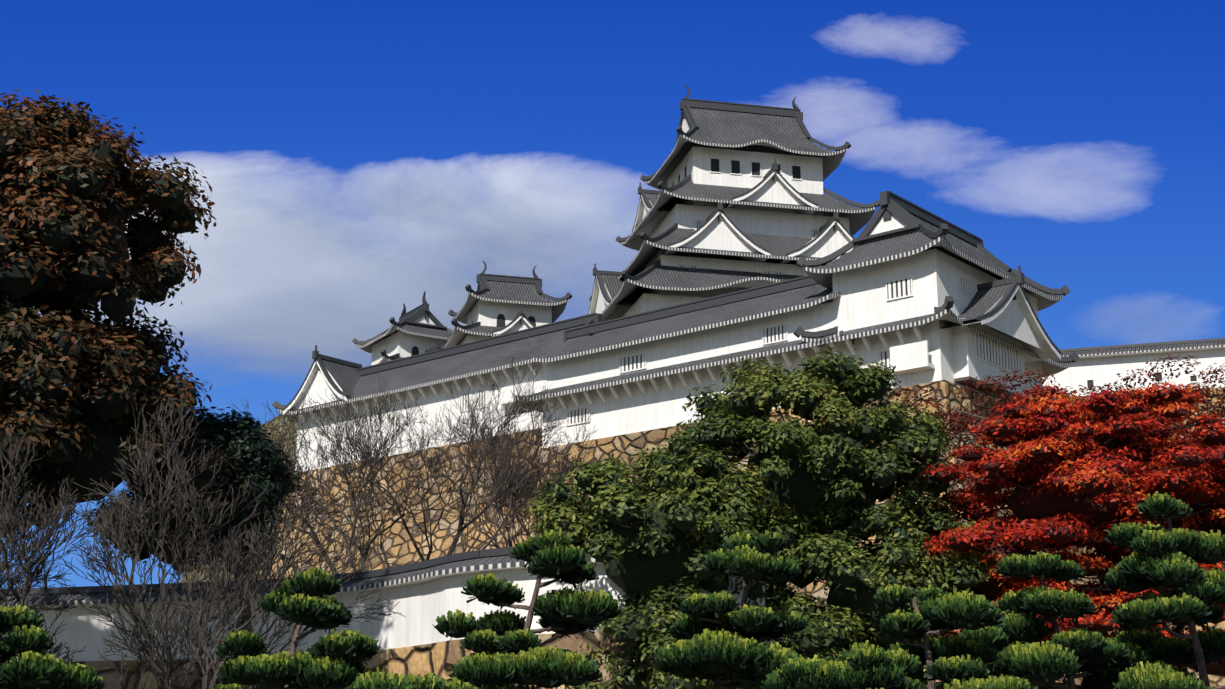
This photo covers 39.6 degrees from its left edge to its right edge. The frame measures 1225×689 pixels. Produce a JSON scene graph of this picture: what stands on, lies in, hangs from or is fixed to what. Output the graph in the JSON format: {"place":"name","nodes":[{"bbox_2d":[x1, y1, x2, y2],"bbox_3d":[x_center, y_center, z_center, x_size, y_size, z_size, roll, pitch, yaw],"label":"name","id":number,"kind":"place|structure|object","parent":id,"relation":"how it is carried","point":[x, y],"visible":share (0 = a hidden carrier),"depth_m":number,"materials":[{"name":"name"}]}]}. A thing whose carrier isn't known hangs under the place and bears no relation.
{"place":"outdoors","nodes":[
{"label":"outdoors","id":0,"kind":"place"},
{"bbox_2d":[83,405,303,688],"bbox_3d":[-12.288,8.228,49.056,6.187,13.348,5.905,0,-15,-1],"label":"dark tree","id":1,"kind":"object","parent":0,"point":[257,440],"depth_m":48.77,"materials":[{"name":"green plant"}]},
{"bbox_2d":[180,414,297,582],"bbox_3d":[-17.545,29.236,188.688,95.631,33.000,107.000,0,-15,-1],"label":"hill slope","id":2,"kind":"structure","parent":0,"point":[279,427],"depth_m":166.43,"materials":[{"name":"grass"},{"name":"soil"}]},
{"bbox_2d":[257,428,541,578],"bbox_3d":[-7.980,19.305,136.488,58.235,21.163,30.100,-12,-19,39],"label":"stone wall","id":3,"kind":"structure","parent":2,"relation":"on","point":[398,548],"depth_m":135.03,"materials":[{"name":"beige stone"}]},
{"bbox_2d":[272,313,601,470],"bbox_3d":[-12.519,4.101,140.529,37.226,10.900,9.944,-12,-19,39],"label":"castle building","id":4,"kind":"structure","parent":3,"relation":"on","point":[433,377],"depth_m":138.86,"materials":[{"name":"paint"}]},
{"bbox_2d":[352,291,452,364],"bbox_3d":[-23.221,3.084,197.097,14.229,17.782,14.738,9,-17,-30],"label":"castle turret","id":5,"kind":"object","parent":2,"relation":"on","point":[420,329],"visible":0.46,"depth_m":194.81,"materials":[{"name":"paint"}]},
{"bbox_3d":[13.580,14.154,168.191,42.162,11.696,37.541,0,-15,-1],"label":"stone base of the keep","id":6,"kind":"object","parent":2,"relation":"on","visible":0},
{"bbox_2d":[588,85,879,321],"bbox_3d":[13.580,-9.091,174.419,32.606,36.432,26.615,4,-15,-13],"label":"keep","id":7,"kind":"structure","parent":6,"relation":"on","point":[740,200],"depth_m":169.17,"materials":[{"name":"paint"}]},
{"bbox_2d":[255,447,358,578],"bbox_3d":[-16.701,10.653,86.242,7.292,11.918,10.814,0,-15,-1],"label":"bare tree","id":8,"kind":"object","parent":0,"point":[330,501],"visible":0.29,"depth_m":86.05,"materials":[{"name":"grey plant"}]},
{"bbox_2d":[229,370,428,571],"bbox_3d":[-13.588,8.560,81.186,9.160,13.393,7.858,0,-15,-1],"label":"bare tree","id":9,"kind":"object","parent":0,"point":[348,476],"visible":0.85,"depth_m":82.11,"materials":[{"name":"grey plant"}]},
{"bbox_2d":[261,396,479,573],"bbox_3d":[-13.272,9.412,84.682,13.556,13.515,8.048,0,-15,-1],"label":"bare tree","id":10,"kind":"object","parent":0,"point":[316,539],"visible":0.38,"depth_m":84.98,"materials":[{"name":"grey plant"}]},
{"bbox_2d":[322,353,592,560],"bbox_3d":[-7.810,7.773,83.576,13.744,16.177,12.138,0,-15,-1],"label":"bare tree","id":11,"kind":"object","parent":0,"point":[462,512],"visible":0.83,"depth_m":85.63,"materials":[{"name":"brown plant"}]},
{"bbox_2d":[387,414,598,547],"bbox_3d":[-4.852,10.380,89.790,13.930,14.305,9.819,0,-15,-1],"label":"bare tree","id":12,"kind":"object","parent":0,"point":[515,506],"visible":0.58,"depth_m":89.77,"materials":[{"name":"grey plant"}]},
{"bbox_2d":[431,261,571,350],"bbox_3d":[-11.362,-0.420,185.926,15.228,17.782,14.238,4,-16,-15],"label":"keep","id":13,"kind":"structure","parent":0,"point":[495,305],"depth_m":183.46,"materials":[{"name":"paint"}]},
{"bbox_2d":[423,415,588,547],"bbox_3d":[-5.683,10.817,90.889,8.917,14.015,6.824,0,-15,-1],"label":"bare tree","id":14,"kind":"object","parent":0,"point":[508,542],"visible":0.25,"depth_m":90.95,"materials":[{"name":"grey plant"}]},
{"bbox_2d":[0,0,1224,588],"label":"sky","id":15,"kind":"structure","parent":0,"point":[359,159],"materials":[{"name":"blue"}]},
{"bbox_2d":[524,347,998,688],"bbox_3d":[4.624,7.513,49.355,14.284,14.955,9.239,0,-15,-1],"label":"tree","id":16,"kind":"object","parent":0,"point":[791,382],"depth_m":47.74,"materials":[{"name":"green plant"}]},
{"bbox_2d":[508,380,1213,688],"bbox_3d":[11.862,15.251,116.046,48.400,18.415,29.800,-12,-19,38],"label":"turret stone base","id":17,"kind":"object","parent":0,"point":[625,446],"visible":0.02,"depth_m":108.44,"materials":[{"name":"beige stone"}]},
{"bbox_2d":[515,191,1079,447],"bbox_3d":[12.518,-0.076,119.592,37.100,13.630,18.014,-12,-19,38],"label":"corner turret","id":18,"kind":"object","parent":17,"relation":"on","point":[914,294],"visible":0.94,"depth_m":110.48,"materials":[{"name":"paint"}]},
{"bbox_2d":[889,355,1224,671],"bbox_3d":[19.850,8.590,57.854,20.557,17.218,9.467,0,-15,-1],"label":"maple","id":19,"kind":"object","parent":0,"point":[965,417],"depth_m":58.97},
{"bbox_2d":[893,381,1224,675],"bbox_3d":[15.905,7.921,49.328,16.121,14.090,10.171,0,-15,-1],"label":"maple","id":20,"kind":"object","parent":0,"point":[1134,468],"depth_m":48.20,"materials":[{"name":"red plant"}]},
{"bbox_2d":[935,387,1224,688],"bbox_3d":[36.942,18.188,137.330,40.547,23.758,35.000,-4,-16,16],"label":"stone base","id":21,"kind":"object","parent":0,"point":[1214,680],"depth_m":121.87,"materials":[{"name":"beige stone"}]},
{"bbox_2d":[1043,338,1224,395],"bbox_3d":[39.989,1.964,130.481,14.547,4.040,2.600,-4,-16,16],"label":"wall","id":22,"kind":"structure","parent":0,"point":[1100,366],"depth_m":129.90,"materials":[{"name":"paint"}]},
{"label":"ground","id":23,"kind":"structure","parent":0,"visible":0},
{"bbox_2d":[0,490,91,664],"bbox_3d":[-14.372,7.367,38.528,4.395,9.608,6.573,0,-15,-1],"label":"bare tree","id":24,"kind":"object","parent":23,"relation":"on","point":[26,525],"visible":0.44,"depth_m":40.47,"materials":[{"name":"grey plant"}]},
{"bbox_2d":[0,605,104,688],"bbox_3d":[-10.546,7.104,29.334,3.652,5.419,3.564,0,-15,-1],"label":"pine","id":25,"kind":"object","parent":23,"relation":"on","point":[57,672],"depth_m":29.24,"materials":[{"name":"green plant"}]},
{"bbox_2d":[0,431,115,655],"bbox_3d":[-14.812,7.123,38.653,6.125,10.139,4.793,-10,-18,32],"label":"bare tree","id":26,"kind":"object","parent":23,"relation":"on","point":[6,519],"visible":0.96,"depth_m":38.99,"materials":[{"name":"grey plant"}]},
{"bbox_2d":[0,89,245,542],"bbox_3d":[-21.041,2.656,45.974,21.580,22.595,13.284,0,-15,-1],"label":"tree","id":27,"kind":"object","parent":23,"relation":"on","point":[95,329],"depth_m":44.87,"materials":[{"name":"plant"}]},
{"bbox_2d":[55,524,336,688],"bbox_3d":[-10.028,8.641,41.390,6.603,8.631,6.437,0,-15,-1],"label":"bare tree","id":28,"kind":"object","parent":23,"relation":"on","point":[192,638],"visible":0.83,"depth_m":41.36,"materials":[{"name":"grey plant"}]},
{"bbox_2d":[59,384,405,688],"bbox_3d":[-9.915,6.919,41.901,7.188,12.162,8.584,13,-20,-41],"label":"bare tree","id":29,"kind":"object","parent":23,"relation":"on","point":[137,515],"visible":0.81,"depth_m":41.88,"materials":[{"name":"grey plant"}]},
{"bbox_2d":[208,567,381,688],"bbox_3d":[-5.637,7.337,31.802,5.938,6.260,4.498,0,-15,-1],"label":"pine","id":30,"kind":"object","parent":23,"relation":"on","point":[313,665],"depth_m":31.50,"materials":[{"name":"green plant"}]},
{"bbox_2d":[66,630,666,688],"bbox_3d":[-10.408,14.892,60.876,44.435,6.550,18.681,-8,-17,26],"label":"stone base","id":31,"kind":"object","parent":23,"relation":"on","point":[440,659],"visible":0.21,"depth_m":52.43,"materials":[{"name":"brown stone"}]},
{"bbox_2d":[0,536,765,661],"bbox_3d":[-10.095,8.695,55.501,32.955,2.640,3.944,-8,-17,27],"label":"wall","id":32,"kind":"structure","parent":31,"relation":"on","point":[425,594],"depth_m":54.67,"materials":[{"name":"paint"}]},
{"bbox_2d":[345,667,478,688],"bbox_3d":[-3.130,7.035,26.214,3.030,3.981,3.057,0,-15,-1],"label":"pine","id":33,"kind":"object","parent":23,"relation":"on","point":[380,680],"visible":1,"depth_m":26.03,"materials":[{"name":"green plant"}]},
{"bbox_2d":[432,530,620,688],"bbox_3d":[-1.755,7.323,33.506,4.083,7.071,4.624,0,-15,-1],"label":"pine","id":34,"kind":"object","parent":23,"relation":"on","point":[507,665],"depth_m":32.98,"materials":[{"name":"green plant"}]},
{"bbox_2d":[650,530,807,688],"bbox_3d":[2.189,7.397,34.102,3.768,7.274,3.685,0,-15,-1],"label":"pine","id":35,"kind":"object","parent":23,"relation":"on","point":[718,643],"depth_m":33.54,"materials":[{"name":"green plant"}]},
{"bbox_2d":[759,640,926,688],"bbox_3d":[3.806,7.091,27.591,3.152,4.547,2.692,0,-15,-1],"label":"pine","id":36,"kind":"object","parent":23,"relation":"on","point":[815,670],"depth_m":27.48,"materials":[{"name":"green plant"}]},
{"bbox_2d":[873,584,1037,688],"bbox_3d":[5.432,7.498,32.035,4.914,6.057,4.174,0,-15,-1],"label":"pine","id":37,"kind":"object","parent":23,"relation":"on","point":[968,660],"depth_m":32.30,"materials":[{"name":"green plant"}]},
{"bbox_2d":[958,552,1212,688],"bbox_3d":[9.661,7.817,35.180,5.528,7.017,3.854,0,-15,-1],"label":"pine","id":38,"kind":"object","parent":23,"relation":"on","point":[1018,659],"depth_m":35.33,"materials":[{"name":"green plant"}]},
{"bbox_2d":[1099,491,1224,688],"bbox_3d":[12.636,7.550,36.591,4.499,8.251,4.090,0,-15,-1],"label":"pine","id":39,"kind":"object","parent":23,"relation":"on","point":[1169,566],"depth_m":36.27,"materials":[{"name":"green plant"}]}
]}

